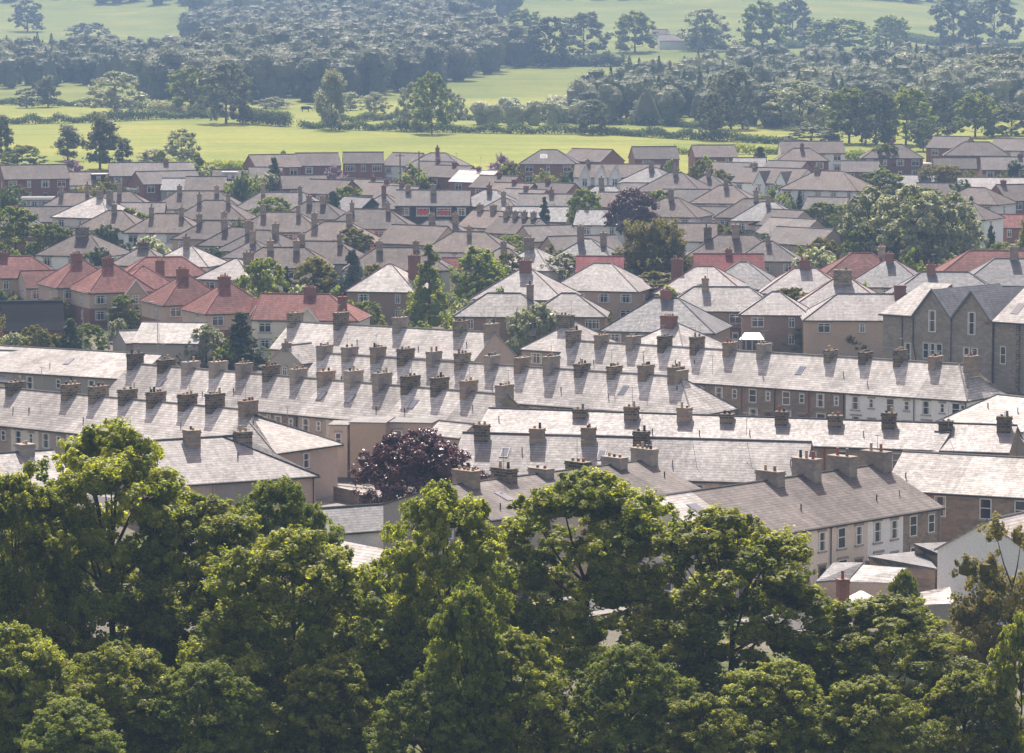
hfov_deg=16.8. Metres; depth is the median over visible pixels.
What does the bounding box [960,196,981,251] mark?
conifer
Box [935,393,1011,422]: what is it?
terraced house
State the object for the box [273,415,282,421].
window
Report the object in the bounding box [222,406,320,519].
terraced house
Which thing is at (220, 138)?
ground
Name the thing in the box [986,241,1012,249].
garden tree
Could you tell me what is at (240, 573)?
tree
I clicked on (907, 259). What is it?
garden shrub
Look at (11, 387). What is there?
terraced house
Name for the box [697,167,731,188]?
hipped house
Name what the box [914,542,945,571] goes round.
lean to
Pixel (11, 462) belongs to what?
terraced house
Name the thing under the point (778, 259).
hipped house
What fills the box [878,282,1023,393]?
gabled hall
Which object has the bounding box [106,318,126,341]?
shrub
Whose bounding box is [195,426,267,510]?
terraced house
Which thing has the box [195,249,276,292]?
hipped house
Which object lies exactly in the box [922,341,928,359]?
window
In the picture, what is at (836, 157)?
window
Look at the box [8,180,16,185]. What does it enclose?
window
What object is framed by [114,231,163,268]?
hipped house
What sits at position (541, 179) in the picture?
shrub
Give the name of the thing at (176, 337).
gabled house
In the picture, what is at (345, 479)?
road
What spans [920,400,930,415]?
window
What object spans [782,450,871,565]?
terraced house
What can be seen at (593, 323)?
window
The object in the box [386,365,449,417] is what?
terraced house
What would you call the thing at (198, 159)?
garden shrub
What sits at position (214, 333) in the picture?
tree
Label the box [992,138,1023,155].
gabled house
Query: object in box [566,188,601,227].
tree
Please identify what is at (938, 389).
terraced house
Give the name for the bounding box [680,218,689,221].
window
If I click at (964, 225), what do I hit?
garden shrub
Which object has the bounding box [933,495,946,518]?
window
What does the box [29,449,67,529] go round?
terraced house
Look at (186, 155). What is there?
tree
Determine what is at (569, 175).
garden shrub
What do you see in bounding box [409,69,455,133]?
tree
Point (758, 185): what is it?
window
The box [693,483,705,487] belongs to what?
window
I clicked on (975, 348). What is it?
window
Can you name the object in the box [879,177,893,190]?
gabled house
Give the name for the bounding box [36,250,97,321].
hipped house
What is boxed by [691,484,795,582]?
terraced house
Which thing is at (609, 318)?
garden tree
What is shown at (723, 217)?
hipped house
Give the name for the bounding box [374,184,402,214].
hipped house
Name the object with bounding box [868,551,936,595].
lean to
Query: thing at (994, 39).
tree
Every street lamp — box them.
[82,291,90,348]
[108,307,116,350]
[149,301,158,352]
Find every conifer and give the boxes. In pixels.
[57,318,94,349]
[211,311,270,368]
[267,157,281,191]
[281,266,291,292]
[332,249,366,296]
[400,244,454,327]
[539,197,549,220]
[753,146,767,156]
[795,190,803,209]
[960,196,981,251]
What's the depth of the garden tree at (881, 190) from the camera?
659.91 m
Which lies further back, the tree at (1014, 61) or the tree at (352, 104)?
the tree at (1014, 61)
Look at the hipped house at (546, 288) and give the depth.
484.14 m
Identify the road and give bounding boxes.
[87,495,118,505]
[338,476,414,489]
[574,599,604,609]
[765,613,811,629]
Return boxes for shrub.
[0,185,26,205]
[0,189,11,209]
[0,288,10,300]
[0,315,5,330]
[0,330,37,345]
[0,332,30,345]
[1,290,21,299]
[10,247,19,254]
[27,328,69,347]
[68,247,109,267]
[72,175,118,195]
[90,224,131,248]
[96,338,110,349]
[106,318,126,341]
[114,185,131,190]
[133,235,170,254]
[176,345,201,365]
[186,152,222,172]
[195,164,217,175]
[206,247,225,256]
[209,338,239,369]
[223,169,255,197]
[226,175,256,201]
[231,216,244,225]
[245,268,275,292]
[247,288,257,297]
[252,174,266,191]
[254,172,278,192]
[288,284,305,292]
[330,285,353,304]
[377,319,388,325]
[398,162,434,188]
[417,320,428,327]
[442,311,452,328]
[450,288,475,319]
[450,299,472,328]
[476,257,517,278]
[492,161,509,174]
[496,286,503,291]
[514,243,562,254]
[530,168,558,182]
[534,172,554,182]
[556,168,573,182]
[658,285,679,296]
[663,159,681,171]
[693,154,714,173]
[726,225,766,239]
[758,182,788,207]
[788,193,796,208]
[792,246,836,268]
[793,244,803,255]
[836,221,876,252]
[873,163,887,176]
[888,185,921,211]
[899,247,926,271]
[937,252,953,266]
[940,222,956,252]
[942,179,971,198]
[953,208,980,246]
[963,168,978,176]
[983,170,1006,176]
[1006,160,1023,176]
[1015,219,1023,249]
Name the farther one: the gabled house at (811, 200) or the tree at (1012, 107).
the tree at (1012, 107)
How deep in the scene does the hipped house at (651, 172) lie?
682.07 m
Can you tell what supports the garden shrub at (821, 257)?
on the ground
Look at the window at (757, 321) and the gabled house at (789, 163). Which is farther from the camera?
the gabled house at (789, 163)
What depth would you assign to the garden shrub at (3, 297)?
475.14 m
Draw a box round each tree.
[0,114,13,161]
[0,144,49,163]
[0,206,49,254]
[0,416,239,727]
[0,471,107,752]
[0,620,84,752]
[7,0,45,31]
[8,184,30,195]
[13,696,125,752]
[14,88,42,107]
[19,324,55,347]
[23,222,72,257]
[32,75,61,106]
[35,640,198,752]
[49,296,72,318]
[50,123,83,160]
[63,22,111,37]
[63,155,83,170]
[74,70,147,111]
[77,323,109,349]
[79,111,121,168]
[104,294,141,328]
[112,137,133,161]
[114,492,303,752]
[123,207,148,219]
[128,659,279,752]
[134,148,166,161]
[156,150,165,161]
[162,128,202,161]
[165,65,214,111]
[176,150,194,161]
[176,524,426,752]
[188,323,226,366]
[194,62,260,123]
[205,474,353,706]
[232,257,288,297]
[249,196,291,214]
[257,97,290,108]
[266,333,280,359]
[274,653,386,752]
[289,256,338,292]
[311,68,350,129]
[315,284,326,292]
[315,585,417,752]
[324,162,348,179]
[326,191,340,208]
[329,185,363,201]
[333,228,375,252]
[343,92,363,109]
[353,478,534,752]
[354,300,384,324]
[357,91,393,113]
[362,264,380,276]
[362,676,509,752]
[394,82,428,123]
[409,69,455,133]
[411,577,524,752]
[427,266,443,305]
[432,87,466,124]
[446,245,508,310]
[453,97,468,115]
[455,627,576,752]
[457,271,494,298]
[464,271,500,299]
[488,151,513,174]
[494,465,706,750]
[496,252,520,272]
[498,162,526,182]
[500,234,523,250]
[505,302,559,354]
[506,8,543,37]
[525,16,576,65]
[540,252,575,281]
[560,11,613,54]
[561,641,702,752]
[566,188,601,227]
[575,99,610,134]
[604,307,612,323]
[611,10,658,51]
[611,503,858,752]
[612,214,692,278]
[627,100,658,119]
[635,258,667,281]
[638,271,670,300]
[646,189,667,206]
[646,691,769,752]
[676,7,739,49]
[687,25,718,49]
[687,159,715,178]
[696,92,729,136]
[707,68,757,128]
[711,169,732,182]
[712,658,843,752]
[717,223,729,233]
[735,0,789,51]
[761,80,840,127]
[773,0,813,42]
[776,287,806,299]
[782,124,840,140]
[787,590,986,752]
[793,329,802,349]
[797,675,948,752]
[799,19,853,44]
[801,237,840,266]
[803,17,877,48]
[805,201,843,229]
[820,85,877,142]
[829,204,846,228]
[836,226,895,259]
[837,185,902,258]
[841,118,860,131]
[846,335,866,351]
[852,88,898,144]
[859,169,912,205]
[859,185,885,215]
[861,205,903,236]
[865,184,957,269]
[868,14,912,46]
[872,142,901,170]
[874,85,940,144]
[877,568,928,664]
[882,51,936,70]
[889,222,949,265]
[906,118,939,150]
[908,670,1023,752]
[911,187,942,215]
[917,163,965,181]
[918,93,958,139]
[921,190,988,266]
[927,0,983,45]
[940,229,965,262]
[945,588,1013,676]
[947,511,1023,678]
[952,90,1001,136]
[965,0,1023,42]
[969,611,1023,752]
[970,52,1023,72]
[981,101,1023,135]
[986,225,995,249]
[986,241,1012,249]
[987,38,1005,45]
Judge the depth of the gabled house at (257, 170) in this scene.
700.49 m
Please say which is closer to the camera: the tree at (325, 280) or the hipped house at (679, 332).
the hipped house at (679, 332)
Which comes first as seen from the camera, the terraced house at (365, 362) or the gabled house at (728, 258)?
the terraced house at (365, 362)
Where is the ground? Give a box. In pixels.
[0,0,1023,752]
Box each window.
[0,428,6,441]
[3,279,9,289]
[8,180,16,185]
[13,429,22,445]
[25,375,33,388]
[26,180,31,187]
[27,431,33,442]
[30,200,38,205]
[30,289,37,299]
[41,180,49,187]
[41,432,49,448]
[42,256,52,266]
[55,378,60,389]
[55,434,61,447]
[57,180,65,187]
[57,218,65,225]
[62,289,70,299]
[87,378,95,393]
[94,294,106,304]
[94,310,106,320]
[113,177,122,184]
[128,234,137,242]
[131,293,139,304]
[132,309,140,320]
[147,185,155,192]
[165,234,175,242]
[169,306,181,317]
[177,240,182,246]
[203,247,213,252]
[204,280,215,288]
[211,315,224,326]
[258,321,271,333]
[258,338,271,349]
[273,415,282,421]
[282,365,287,374]
[283,233,293,238]
[288,269,299,279]
[288,416,293,425]
[289,168,297,173]
[301,417,309,431]
[302,451,310,469]
[305,167,312,173]
[315,419,321,432]
[334,431,342,447]
[345,164,355,171]
[357,293,369,302]
[361,164,366,171]
[372,164,381,171]
[373,230,383,236]
[385,166,392,173]
[392,428,402,445]
[394,293,400,304]
[394,309,400,316]
[400,207,409,215]
[416,207,429,216]
[436,207,451,216]
[448,528,454,540]
[454,183,461,188]
[456,207,466,215]
[458,318,474,329]
[506,318,520,329]
[525,165,533,171]
[525,176,533,182]
[530,351,542,364]
[532,318,542,329]
[546,165,550,172]
[563,165,571,172]
[582,179,587,186]
[584,226,591,234]
[584,318,599,329]
[597,292,609,303]
[608,332,621,341]
[609,226,614,233]
[612,179,617,186]
[619,293,631,303]
[619,308,631,316]
[663,574,672,593]
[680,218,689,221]
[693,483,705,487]
[714,386,723,398]
[719,219,728,225]
[728,313,740,324]
[731,387,737,399]
[735,183,742,189]
[736,222,746,229]
[748,388,757,403]
[748,406,758,415]
[751,316,764,327]
[756,184,761,192]
[764,390,771,401]
[765,262,769,272]
[767,184,773,189]
[781,390,790,405]
[782,262,793,272]
[783,190,791,198]
[788,316,795,328]
[788,333,794,344]
[798,392,804,404]
[802,563,810,585]
[813,191,822,195]
[815,392,825,408]
[815,411,826,417]
[816,162,823,168]
[817,322,830,333]
[817,529,827,553]
[829,191,837,196]
[833,154,840,160]
[833,164,840,170]
[833,394,839,406]
[836,526,846,550]
[837,556,848,561]
[839,449,848,454]
[850,395,859,410]
[850,414,861,418]
[854,523,863,547]
[858,322,865,333]
[867,397,874,409]
[872,520,882,544]
[873,550,884,554]
[885,397,895,411]
[890,517,899,540]
[891,451,902,470]
[896,159,904,165]
[903,399,909,411]
[904,341,911,359]
[908,514,918,538]
[909,544,914,551]
[911,159,919,165]
[911,169,918,173]
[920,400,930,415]
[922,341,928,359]
[927,309,936,332]
[927,511,935,534]
[929,341,935,355]
[931,149,938,155]
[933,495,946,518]
[936,342,942,354]
[938,401,945,414]
[951,402,960,413]
[959,403,966,409]
[962,345,969,355]
[966,310,976,335]
[970,346,978,354]
[978,497,992,520]
[986,171,994,176]
[999,345,1006,364]
[1006,229,1011,237]
[1013,499,1023,512]
[1016,202,1022,210]
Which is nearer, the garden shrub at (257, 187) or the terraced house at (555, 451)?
the terraced house at (555, 451)
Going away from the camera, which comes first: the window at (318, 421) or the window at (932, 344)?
the window at (318, 421)
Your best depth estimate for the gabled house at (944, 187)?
677.03 m
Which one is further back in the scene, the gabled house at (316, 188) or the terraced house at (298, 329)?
the gabled house at (316, 188)
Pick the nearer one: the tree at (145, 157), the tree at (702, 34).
the tree at (145, 157)
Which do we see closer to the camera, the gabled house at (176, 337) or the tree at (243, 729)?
the tree at (243, 729)
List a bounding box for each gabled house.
[0,164,69,196]
[12,206,71,243]
[17,269,57,299]
[68,171,108,186]
[108,150,194,189]
[120,202,166,214]
[127,170,198,201]
[132,321,215,366]
[160,177,184,199]
[184,176,227,193]
[212,169,248,197]
[242,154,301,173]
[248,166,286,191]
[267,324,315,374]
[278,174,326,191]
[295,152,341,177]
[302,178,360,200]
[339,196,378,211]
[342,151,383,180]
[353,174,392,188]
[360,178,405,196]
[373,181,421,198]
[377,224,452,248]
[384,152,424,179]
[394,183,470,224]
[409,157,458,184]
[426,162,475,188]
[442,257,466,290]
[448,166,498,188]
[459,203,521,230]
[467,170,525,195]
[485,209,547,238]
[492,179,537,191]
[501,206,570,224]
[503,185,548,198]
[512,224,576,249]
[516,180,587,215]
[535,177,581,192]
[538,234,623,254]
[566,148,624,162]
[573,158,660,189]
[573,209,630,247]
[575,255,624,272]
[596,191,646,208]
[620,182,648,189]
[628,146,679,169]
[645,222,717,260]
[662,188,710,201]
[688,144,737,171]
[693,246,764,270]
[698,206,727,221]
[704,161,751,183]
[730,162,810,203]
[732,157,766,166]
[748,208,812,235]
[755,216,826,237]
[763,160,813,171]
[764,226,846,254]
[777,140,845,170]
[801,196,854,222]
[840,160,879,180]
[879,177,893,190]
[897,174,937,187]
[916,182,955,210]
[925,135,973,162]
[932,157,976,176]
[956,177,1023,189]
[978,153,1023,176]
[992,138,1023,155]
[992,179,1023,213]
[1000,214,1023,241]
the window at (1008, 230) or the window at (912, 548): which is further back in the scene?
the window at (1008, 230)
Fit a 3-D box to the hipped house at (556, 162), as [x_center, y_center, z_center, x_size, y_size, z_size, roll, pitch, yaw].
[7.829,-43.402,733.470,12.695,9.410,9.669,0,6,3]
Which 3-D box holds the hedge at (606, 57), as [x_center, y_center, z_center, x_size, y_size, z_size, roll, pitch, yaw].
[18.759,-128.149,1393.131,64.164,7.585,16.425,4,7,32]
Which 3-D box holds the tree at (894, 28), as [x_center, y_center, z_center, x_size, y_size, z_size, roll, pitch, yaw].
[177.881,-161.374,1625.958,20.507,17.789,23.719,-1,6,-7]
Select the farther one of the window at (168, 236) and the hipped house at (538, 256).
the window at (168, 236)
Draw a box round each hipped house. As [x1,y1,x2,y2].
[0,205,42,254]
[0,249,52,296]
[33,225,129,268]
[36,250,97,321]
[41,178,93,205]
[50,188,136,242]
[68,246,154,327]
[70,201,142,245]
[104,182,150,203]
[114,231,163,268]
[121,204,195,251]
[124,256,206,280]
[129,257,169,289]
[139,265,211,320]
[159,184,241,212]
[163,233,226,270]
[170,205,230,249]
[179,273,258,349]
[184,191,255,225]
[195,217,253,252]
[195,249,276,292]
[214,214,292,252]
[220,224,266,260]
[237,178,319,215]
[241,197,319,238]
[242,237,334,292]
[250,283,372,356]
[289,194,345,222]
[293,211,379,252]
[298,231,364,283]
[333,194,417,236]
[342,231,452,302]
[344,247,432,326]
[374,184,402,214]
[403,145,469,173]
[419,211,466,230]
[431,225,518,258]
[452,274,543,354]
[467,240,518,274]
[469,251,581,302]
[470,182,516,212]
[484,191,517,210]
[508,234,574,279]
[518,149,578,182]
[518,312,617,366]
[545,292,609,332]
[554,222,615,268]
[560,262,654,323]
[587,176,621,208]
[598,288,732,342]
[615,155,667,187]
[632,188,713,225]
[638,163,710,201]
[641,313,740,349]
[652,255,747,296]
[676,268,763,347]
[686,223,762,267]
[690,178,753,206]
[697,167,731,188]
[713,187,772,226]
[724,261,775,291]
[728,193,788,233]
[738,291,808,351]
[744,225,800,276]
[759,257,832,294]
[774,143,829,169]
[778,165,879,208]
[796,261,876,307]
[800,285,907,357]
[819,236,885,278]
[854,251,918,292]
[859,139,924,174]
[885,254,987,292]
[935,250,1023,270]
[942,141,1010,176]
[942,187,1017,213]
[947,201,1004,248]
[969,245,1023,287]
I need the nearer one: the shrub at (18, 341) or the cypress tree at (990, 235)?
the shrub at (18, 341)
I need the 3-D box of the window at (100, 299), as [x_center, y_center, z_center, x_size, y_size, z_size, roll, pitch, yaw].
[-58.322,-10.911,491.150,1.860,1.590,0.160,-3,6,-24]
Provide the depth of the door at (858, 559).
271.04 m
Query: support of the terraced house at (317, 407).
on the ground
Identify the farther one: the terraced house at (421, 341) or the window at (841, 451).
the terraced house at (421, 341)
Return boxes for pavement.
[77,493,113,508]
[338,481,426,492]
[533,596,650,615]
[736,614,853,630]
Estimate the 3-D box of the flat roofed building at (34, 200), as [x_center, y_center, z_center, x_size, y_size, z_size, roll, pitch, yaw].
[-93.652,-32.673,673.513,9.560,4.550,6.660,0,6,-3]
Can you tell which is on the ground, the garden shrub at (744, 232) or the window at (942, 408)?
the garden shrub at (744, 232)
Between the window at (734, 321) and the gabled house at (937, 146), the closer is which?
the window at (734, 321)
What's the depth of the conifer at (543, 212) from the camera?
622.95 m
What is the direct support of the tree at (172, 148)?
on the ground
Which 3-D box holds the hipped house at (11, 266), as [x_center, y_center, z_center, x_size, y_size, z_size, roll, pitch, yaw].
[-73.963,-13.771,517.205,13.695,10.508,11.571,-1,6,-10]
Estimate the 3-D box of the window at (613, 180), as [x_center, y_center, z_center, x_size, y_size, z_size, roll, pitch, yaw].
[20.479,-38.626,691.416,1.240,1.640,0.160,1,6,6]
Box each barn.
[651,29,669,42]
[656,34,698,48]
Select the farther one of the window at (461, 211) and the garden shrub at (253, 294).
the window at (461, 211)
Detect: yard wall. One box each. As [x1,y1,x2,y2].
[333,486,362,504]
[865,560,936,588]
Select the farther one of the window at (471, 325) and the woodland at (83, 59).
the woodland at (83, 59)
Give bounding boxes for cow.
[300,106,311,111]
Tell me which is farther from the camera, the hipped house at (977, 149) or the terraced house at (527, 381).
the hipped house at (977, 149)
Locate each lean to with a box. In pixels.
[341,541,398,618]
[816,562,862,614]
[850,565,905,619]
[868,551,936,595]
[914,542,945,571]
[920,587,953,634]
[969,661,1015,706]
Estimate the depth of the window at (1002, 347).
415.61 m
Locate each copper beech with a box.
[347,427,488,503]
[602,187,659,244]
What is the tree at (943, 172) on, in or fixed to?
on the ground
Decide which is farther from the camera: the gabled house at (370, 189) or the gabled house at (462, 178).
the gabled house at (462, 178)
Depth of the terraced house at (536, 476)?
273.37 m
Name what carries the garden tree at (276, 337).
on the ground
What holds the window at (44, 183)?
in the gabled house at (41, 179)
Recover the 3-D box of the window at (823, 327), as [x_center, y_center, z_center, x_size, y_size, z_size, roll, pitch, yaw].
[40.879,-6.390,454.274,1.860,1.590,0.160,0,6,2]
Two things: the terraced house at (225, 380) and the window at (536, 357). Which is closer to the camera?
the terraced house at (225, 380)
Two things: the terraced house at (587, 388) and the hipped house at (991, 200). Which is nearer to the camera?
the terraced house at (587, 388)
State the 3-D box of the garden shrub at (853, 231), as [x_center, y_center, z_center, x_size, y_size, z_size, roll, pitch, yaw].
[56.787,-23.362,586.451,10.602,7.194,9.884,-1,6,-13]
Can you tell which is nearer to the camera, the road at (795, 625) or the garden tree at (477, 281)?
the road at (795, 625)
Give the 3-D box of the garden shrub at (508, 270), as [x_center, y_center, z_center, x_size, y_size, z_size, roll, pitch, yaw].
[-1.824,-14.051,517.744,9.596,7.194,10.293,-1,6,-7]
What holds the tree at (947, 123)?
on the ground
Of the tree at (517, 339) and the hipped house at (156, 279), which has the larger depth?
the hipped house at (156, 279)
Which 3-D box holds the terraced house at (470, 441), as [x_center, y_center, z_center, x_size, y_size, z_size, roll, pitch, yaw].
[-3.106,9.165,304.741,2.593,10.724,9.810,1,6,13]
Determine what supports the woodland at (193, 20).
on the ground
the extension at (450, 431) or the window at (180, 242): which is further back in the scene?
the window at (180, 242)
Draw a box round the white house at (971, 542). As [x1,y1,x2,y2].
[934,511,1023,625]
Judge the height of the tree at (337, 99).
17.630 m
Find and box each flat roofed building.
[9,196,55,206]
[127,187,136,193]
[923,162,931,166]
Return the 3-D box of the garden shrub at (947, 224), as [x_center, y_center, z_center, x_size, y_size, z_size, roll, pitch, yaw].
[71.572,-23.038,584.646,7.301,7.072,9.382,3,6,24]
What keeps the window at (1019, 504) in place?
in the terraced house at (988, 486)
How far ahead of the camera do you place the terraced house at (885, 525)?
274.60 m
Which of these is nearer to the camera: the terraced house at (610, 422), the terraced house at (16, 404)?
the terraced house at (610, 422)
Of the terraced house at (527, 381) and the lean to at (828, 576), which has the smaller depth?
the lean to at (828, 576)
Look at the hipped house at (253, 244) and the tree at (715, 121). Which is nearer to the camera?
the hipped house at (253, 244)
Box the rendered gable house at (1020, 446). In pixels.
[996,411,1023,455]
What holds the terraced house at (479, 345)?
on the ground
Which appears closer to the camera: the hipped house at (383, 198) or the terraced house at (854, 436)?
the terraced house at (854, 436)
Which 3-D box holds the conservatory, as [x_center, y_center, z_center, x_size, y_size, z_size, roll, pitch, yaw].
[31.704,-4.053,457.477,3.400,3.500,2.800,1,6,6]
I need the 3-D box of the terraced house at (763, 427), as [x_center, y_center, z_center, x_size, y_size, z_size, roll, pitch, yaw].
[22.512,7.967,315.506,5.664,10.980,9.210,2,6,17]
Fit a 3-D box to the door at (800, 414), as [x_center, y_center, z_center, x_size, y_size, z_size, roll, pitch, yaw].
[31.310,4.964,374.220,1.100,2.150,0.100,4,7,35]
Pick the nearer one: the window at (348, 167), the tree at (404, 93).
the window at (348, 167)
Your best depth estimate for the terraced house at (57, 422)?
334.10 m
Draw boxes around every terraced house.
[0,327,38,377]
[0,349,27,386]
[0,367,43,451]
[0,376,26,403]
[0,440,45,542]
[8,380,81,450]
[11,347,100,391]
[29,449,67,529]
[36,382,109,465]
[63,374,137,478]
[73,333,179,393]
[100,386,166,487]
[109,343,176,397]
[122,426,216,530]
[132,390,197,438]
[138,356,200,398]
[156,381,225,438]
[166,357,228,401]
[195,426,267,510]
[196,384,258,435]
[197,358,253,404]
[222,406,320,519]
[225,360,280,407]
[226,412,343,498]
[253,354,308,418]
[268,304,349,356]
[268,367,335,427]
[296,358,363,436]
[308,333,358,377]
[324,367,392,437]
[326,307,408,354]
[335,335,386,379]
[355,362,420,417]
[363,346,415,381]
[380,465,517,593]
[386,310,469,358]
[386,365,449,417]
[392,346,442,383]
[417,367,478,421]
[420,339,471,386]
[442,312,516,364]
[446,370,521,423]
[449,352,500,388]
[450,421,490,479]
[473,422,545,478]
[478,355,531,391]
[478,448,557,592]
[481,407,531,432]
[511,345,560,407]
[514,465,591,584]
[520,403,587,433]
[527,359,590,408]
[527,408,596,473]
[551,439,592,482]
[558,349,622,409]
[560,326,609,368]
[571,387,639,435]
[584,410,650,465]
[588,333,641,370]
[591,351,654,410]
[591,452,666,494]
[611,490,752,608]
[620,334,672,372]
[623,361,684,411]
[623,402,692,436]
[624,442,701,492]
[648,411,696,477]
[653,327,705,374]
[654,355,738,413]
[677,410,735,437]
[683,412,747,487]
[685,338,738,391]
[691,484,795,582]
[708,330,772,414]
[720,406,789,439]
[731,465,835,586]
[738,439,815,482]
[742,351,796,415]
[775,345,839,416]
[775,412,843,470]
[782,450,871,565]
[809,349,873,418]
[818,447,906,559]
[827,407,897,465]
[844,338,908,419]
[854,435,944,551]
[879,353,943,420]
[882,419,953,470]
[892,450,972,541]
[915,350,979,420]
[928,405,950,451]
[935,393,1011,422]
[939,411,1012,454]
[950,364,1006,413]
[953,454,1023,537]
[983,395,1023,436]
[996,424,1023,455]
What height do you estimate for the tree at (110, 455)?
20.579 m
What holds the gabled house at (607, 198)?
on the ground
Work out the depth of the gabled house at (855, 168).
735.33 m
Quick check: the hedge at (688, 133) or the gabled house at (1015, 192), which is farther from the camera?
the hedge at (688, 133)
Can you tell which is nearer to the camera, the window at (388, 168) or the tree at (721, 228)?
the tree at (721, 228)
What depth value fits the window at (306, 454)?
318.81 m
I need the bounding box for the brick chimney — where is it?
[835,570,850,627]
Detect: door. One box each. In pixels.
[731,331,738,346]
[764,410,772,415]
[797,412,806,416]
[817,563,826,578]
[854,556,863,565]
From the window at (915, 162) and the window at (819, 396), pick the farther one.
the window at (915, 162)
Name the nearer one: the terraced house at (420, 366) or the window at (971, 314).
the terraced house at (420, 366)
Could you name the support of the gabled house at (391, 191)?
on the ground
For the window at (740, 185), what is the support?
in the gabled house at (748, 179)
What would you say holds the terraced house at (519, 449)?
on the ground
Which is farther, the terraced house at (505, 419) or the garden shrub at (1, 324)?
the garden shrub at (1, 324)
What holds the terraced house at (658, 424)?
on the ground
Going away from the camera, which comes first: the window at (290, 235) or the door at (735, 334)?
the door at (735, 334)
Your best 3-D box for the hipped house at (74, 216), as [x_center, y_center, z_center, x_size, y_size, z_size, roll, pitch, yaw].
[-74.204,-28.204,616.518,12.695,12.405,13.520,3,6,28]
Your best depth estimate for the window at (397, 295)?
492.10 m
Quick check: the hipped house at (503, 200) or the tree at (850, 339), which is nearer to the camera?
the tree at (850, 339)
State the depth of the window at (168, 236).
584.53 m
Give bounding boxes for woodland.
[0,31,238,87]
[5,0,999,4]
[126,7,536,103]
[176,0,482,37]
[184,0,524,18]
[467,94,594,124]
[565,33,1023,127]
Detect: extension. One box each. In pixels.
[328,420,350,476]
[349,416,394,478]
[388,417,439,478]
[429,419,474,477]
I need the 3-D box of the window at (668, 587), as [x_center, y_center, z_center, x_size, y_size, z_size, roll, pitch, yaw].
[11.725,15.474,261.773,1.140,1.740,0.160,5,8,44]
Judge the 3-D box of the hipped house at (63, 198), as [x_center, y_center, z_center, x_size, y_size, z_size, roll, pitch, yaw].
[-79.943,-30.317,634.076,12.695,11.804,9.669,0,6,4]
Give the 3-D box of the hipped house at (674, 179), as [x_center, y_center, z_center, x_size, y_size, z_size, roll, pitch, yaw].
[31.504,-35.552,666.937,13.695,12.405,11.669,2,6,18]
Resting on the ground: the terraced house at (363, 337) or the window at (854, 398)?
the terraced house at (363, 337)
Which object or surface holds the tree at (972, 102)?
on the ground
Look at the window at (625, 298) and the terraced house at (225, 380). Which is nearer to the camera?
the terraced house at (225, 380)
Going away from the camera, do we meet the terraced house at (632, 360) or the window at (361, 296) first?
the terraced house at (632, 360)
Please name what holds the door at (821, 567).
in the terraced house at (766, 491)
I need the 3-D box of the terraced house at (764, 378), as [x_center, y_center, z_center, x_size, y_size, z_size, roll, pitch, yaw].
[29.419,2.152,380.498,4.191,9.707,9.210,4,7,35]
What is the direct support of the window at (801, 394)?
in the terraced house at (798, 380)
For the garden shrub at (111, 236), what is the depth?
573.47 m
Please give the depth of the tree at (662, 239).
526.17 m
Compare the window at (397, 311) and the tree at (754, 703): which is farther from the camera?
the window at (397, 311)
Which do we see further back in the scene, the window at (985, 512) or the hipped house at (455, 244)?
the hipped house at (455, 244)
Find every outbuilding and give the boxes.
[111,329,137,351]
[312,503,382,548]
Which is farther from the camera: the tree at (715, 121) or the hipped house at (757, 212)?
the tree at (715, 121)
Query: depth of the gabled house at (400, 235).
566.85 m
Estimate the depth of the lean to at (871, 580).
253.74 m
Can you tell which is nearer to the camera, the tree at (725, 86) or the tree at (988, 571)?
the tree at (988, 571)
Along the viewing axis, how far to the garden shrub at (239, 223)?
605.27 m
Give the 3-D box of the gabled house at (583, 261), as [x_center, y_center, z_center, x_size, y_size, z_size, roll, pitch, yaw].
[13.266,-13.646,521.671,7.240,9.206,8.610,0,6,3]
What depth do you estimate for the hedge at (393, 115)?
993.98 m
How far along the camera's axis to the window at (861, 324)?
454.12 m
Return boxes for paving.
[315,485,400,506]
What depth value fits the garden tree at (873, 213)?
606.41 m
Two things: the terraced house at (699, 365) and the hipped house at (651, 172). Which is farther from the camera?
the hipped house at (651, 172)
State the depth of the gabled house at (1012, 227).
620.08 m
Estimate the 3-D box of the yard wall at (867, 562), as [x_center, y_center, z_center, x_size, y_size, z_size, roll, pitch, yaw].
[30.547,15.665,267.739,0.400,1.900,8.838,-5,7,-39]
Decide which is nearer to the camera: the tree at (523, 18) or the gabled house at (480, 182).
the gabled house at (480, 182)
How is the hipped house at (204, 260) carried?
on the ground
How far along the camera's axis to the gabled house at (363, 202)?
631.24 m
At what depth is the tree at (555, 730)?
189.77 m
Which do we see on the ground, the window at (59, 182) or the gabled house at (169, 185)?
the gabled house at (169, 185)
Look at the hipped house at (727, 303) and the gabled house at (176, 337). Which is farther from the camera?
the hipped house at (727, 303)
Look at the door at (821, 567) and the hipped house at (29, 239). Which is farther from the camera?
the hipped house at (29, 239)
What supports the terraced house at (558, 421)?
on the ground
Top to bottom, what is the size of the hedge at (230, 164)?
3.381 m
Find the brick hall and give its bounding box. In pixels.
[0,300,64,341]
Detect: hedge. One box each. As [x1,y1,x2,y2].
[0,97,189,109]
[0,107,218,124]
[143,99,228,116]
[168,159,243,168]
[232,107,295,126]
[294,118,798,143]
[321,109,709,128]
[501,50,631,66]
[674,142,867,159]
[707,39,825,51]
[880,28,1023,47]
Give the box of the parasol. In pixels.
[849,590,872,601]
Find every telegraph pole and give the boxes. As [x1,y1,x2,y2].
[396,154,403,182]
[415,151,422,185]
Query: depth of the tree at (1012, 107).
924.26 m
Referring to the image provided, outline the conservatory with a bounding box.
[739,333,764,350]
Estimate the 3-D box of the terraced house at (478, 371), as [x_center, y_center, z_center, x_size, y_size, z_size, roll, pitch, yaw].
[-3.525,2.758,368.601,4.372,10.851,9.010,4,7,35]

